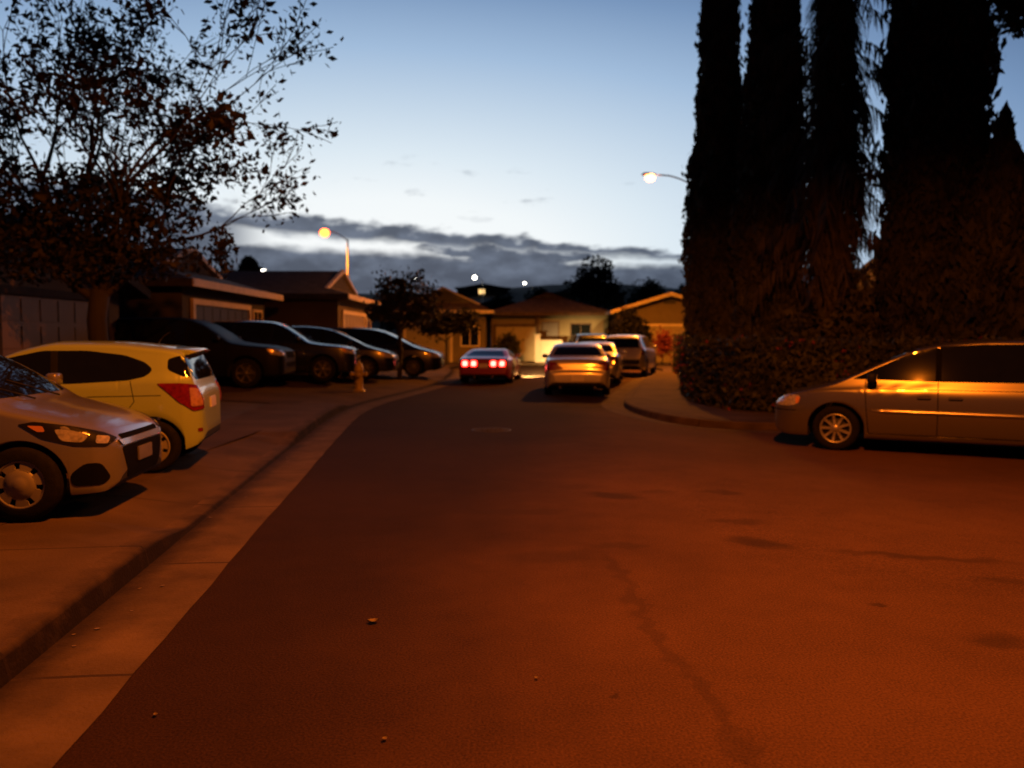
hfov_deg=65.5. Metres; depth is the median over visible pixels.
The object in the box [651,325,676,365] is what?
flowering shrub
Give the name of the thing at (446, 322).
tree
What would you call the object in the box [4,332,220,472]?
parked car
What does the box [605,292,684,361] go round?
house
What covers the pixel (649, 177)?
street lamp
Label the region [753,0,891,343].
cypress tree
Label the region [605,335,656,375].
parked suv
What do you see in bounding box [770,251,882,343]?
creeper shrub
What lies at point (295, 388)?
driveway
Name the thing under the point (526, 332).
garage door
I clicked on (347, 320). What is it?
garage door
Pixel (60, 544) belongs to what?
sidewalk
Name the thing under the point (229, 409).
yard
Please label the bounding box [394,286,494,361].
house
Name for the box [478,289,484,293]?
window
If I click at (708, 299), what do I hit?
cypress tree
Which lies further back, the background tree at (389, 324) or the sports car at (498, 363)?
the background tree at (389, 324)
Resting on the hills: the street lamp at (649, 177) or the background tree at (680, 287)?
the background tree at (680, 287)
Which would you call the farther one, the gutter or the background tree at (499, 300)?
the background tree at (499, 300)
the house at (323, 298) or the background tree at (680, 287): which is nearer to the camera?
the house at (323, 298)
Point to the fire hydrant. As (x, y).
(358, 373)
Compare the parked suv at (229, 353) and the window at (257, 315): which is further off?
the window at (257, 315)
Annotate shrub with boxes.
[491,327,523,355]
[604,306,654,345]
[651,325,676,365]
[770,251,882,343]
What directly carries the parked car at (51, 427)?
on the driveway at (218, 438)
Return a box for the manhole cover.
[472,428,510,431]
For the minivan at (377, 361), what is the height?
1.626 m
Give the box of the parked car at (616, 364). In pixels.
[580,342,625,383]
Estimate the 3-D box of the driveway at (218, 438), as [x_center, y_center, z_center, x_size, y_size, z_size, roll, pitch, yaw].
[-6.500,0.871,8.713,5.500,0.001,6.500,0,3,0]
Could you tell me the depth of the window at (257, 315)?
27.29 m
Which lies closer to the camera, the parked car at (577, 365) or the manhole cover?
the manhole cover
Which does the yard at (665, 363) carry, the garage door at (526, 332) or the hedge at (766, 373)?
the hedge at (766, 373)
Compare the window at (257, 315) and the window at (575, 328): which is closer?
the window at (257, 315)
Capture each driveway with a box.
[0,430,260,524]
[217,372,390,403]
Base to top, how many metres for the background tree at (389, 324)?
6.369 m
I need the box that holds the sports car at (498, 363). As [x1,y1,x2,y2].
[459,348,520,382]
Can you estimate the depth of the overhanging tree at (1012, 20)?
17.14 m
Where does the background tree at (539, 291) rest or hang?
on the hills
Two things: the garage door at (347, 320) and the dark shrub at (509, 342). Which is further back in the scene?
the dark shrub at (509, 342)
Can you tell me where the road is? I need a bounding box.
[52,365,1023,767]
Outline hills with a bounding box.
[357,284,679,347]
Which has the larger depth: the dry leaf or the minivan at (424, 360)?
the minivan at (424, 360)
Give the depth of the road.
4.44 m
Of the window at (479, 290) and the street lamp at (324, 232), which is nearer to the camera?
the street lamp at (324, 232)
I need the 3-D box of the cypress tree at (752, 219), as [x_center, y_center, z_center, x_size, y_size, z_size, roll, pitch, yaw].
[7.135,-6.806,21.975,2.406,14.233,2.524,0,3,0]
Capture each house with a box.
[0,215,150,355]
[118,246,283,320]
[219,269,381,327]
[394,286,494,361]
[454,283,510,296]
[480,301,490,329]
[486,292,613,360]
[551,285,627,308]
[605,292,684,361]
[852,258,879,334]
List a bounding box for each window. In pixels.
[252,309,262,320]
[460,326,479,346]
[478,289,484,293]
[570,323,591,337]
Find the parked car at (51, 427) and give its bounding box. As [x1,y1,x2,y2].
[0,355,161,521]
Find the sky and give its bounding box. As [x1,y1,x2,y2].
[0,0,1023,293]
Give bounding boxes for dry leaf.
[367,618,378,621]
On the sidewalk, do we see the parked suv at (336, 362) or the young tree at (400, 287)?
the young tree at (400, 287)
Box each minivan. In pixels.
[285,326,398,377]
[324,327,444,376]
[568,334,607,342]
[775,339,1023,449]
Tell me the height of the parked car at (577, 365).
1.410 m
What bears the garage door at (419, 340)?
in the house at (459, 346)
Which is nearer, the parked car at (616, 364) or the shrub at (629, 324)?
the parked car at (616, 364)
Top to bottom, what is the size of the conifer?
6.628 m
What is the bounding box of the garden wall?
[534,334,562,361]
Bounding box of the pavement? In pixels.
[637,372,774,420]
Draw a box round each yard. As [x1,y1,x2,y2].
[157,361,527,421]
[528,361,761,409]
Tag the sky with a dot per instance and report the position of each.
(504, 143)
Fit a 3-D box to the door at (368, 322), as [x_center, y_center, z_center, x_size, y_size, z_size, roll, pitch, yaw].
[-6.668,-1.980,37.047,0.056,2.140,1.130,0,3,0]
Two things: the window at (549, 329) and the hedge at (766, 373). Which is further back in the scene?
the window at (549, 329)
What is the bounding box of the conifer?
[926,101,1023,341]
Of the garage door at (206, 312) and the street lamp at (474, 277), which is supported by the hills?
the street lamp at (474, 277)
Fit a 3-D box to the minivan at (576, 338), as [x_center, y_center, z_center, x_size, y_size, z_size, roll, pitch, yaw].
[3.853,-1.700,41.093,2.365,1.777,5.402,0,3,-2]
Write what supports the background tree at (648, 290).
on the hills
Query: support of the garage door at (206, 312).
in the house at (206, 295)
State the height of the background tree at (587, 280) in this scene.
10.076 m
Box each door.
[0,284,109,355]
[190,298,251,320]
[341,310,366,327]
[366,318,370,327]
[403,324,452,361]
[493,324,535,360]
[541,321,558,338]
[643,324,684,361]
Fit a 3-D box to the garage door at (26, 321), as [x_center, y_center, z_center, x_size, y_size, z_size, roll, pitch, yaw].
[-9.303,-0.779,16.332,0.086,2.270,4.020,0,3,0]
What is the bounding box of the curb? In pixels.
[0,363,863,688]
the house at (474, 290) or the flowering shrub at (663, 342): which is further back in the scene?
the house at (474, 290)
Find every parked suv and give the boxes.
[114,317,295,387]
[208,321,360,381]
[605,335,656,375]
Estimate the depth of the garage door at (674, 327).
47.05 m
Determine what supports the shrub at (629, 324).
on the yard at (665, 363)
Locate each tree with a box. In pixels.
[0,0,343,340]
[228,255,264,270]
[362,265,449,376]
[378,292,412,333]
[411,305,484,364]
[485,293,515,335]
[520,287,550,301]
[563,254,626,309]
[614,277,669,308]
[675,282,684,294]
[678,0,744,338]
[724,0,809,339]
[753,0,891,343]
[868,0,1006,343]
[984,0,1023,39]
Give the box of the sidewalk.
[0,362,774,626]
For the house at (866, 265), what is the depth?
27.69 m
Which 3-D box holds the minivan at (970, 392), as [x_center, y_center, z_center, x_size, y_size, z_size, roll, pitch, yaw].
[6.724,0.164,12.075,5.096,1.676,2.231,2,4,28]
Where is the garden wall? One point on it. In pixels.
(543, 346)
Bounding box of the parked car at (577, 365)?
[542,343,610,394]
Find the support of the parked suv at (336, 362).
on the driveway at (295, 388)
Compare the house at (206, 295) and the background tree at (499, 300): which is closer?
the house at (206, 295)
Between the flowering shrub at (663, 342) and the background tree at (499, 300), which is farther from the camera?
the background tree at (499, 300)
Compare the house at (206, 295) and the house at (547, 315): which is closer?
the house at (206, 295)
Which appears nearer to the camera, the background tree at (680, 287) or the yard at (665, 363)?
the yard at (665, 363)
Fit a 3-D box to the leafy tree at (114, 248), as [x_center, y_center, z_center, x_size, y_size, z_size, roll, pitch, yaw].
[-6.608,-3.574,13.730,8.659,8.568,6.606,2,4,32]
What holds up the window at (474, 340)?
in the house at (459, 346)
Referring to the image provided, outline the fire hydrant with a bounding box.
[350,360,367,391]
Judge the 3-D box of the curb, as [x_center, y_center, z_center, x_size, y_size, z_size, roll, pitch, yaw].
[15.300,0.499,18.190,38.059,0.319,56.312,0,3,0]
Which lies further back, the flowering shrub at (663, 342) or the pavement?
the flowering shrub at (663, 342)
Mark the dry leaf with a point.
(373, 620)
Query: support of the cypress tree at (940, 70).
on the yard at (665, 363)
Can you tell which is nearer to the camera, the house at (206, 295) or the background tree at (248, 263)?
the house at (206, 295)
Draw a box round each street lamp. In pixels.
[319,229,348,276]
[472,276,482,302]
[642,172,686,182]
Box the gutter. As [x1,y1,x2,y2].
[0,368,863,767]
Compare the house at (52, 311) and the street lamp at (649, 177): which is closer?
the house at (52, 311)
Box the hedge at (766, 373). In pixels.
[669,329,1023,412]

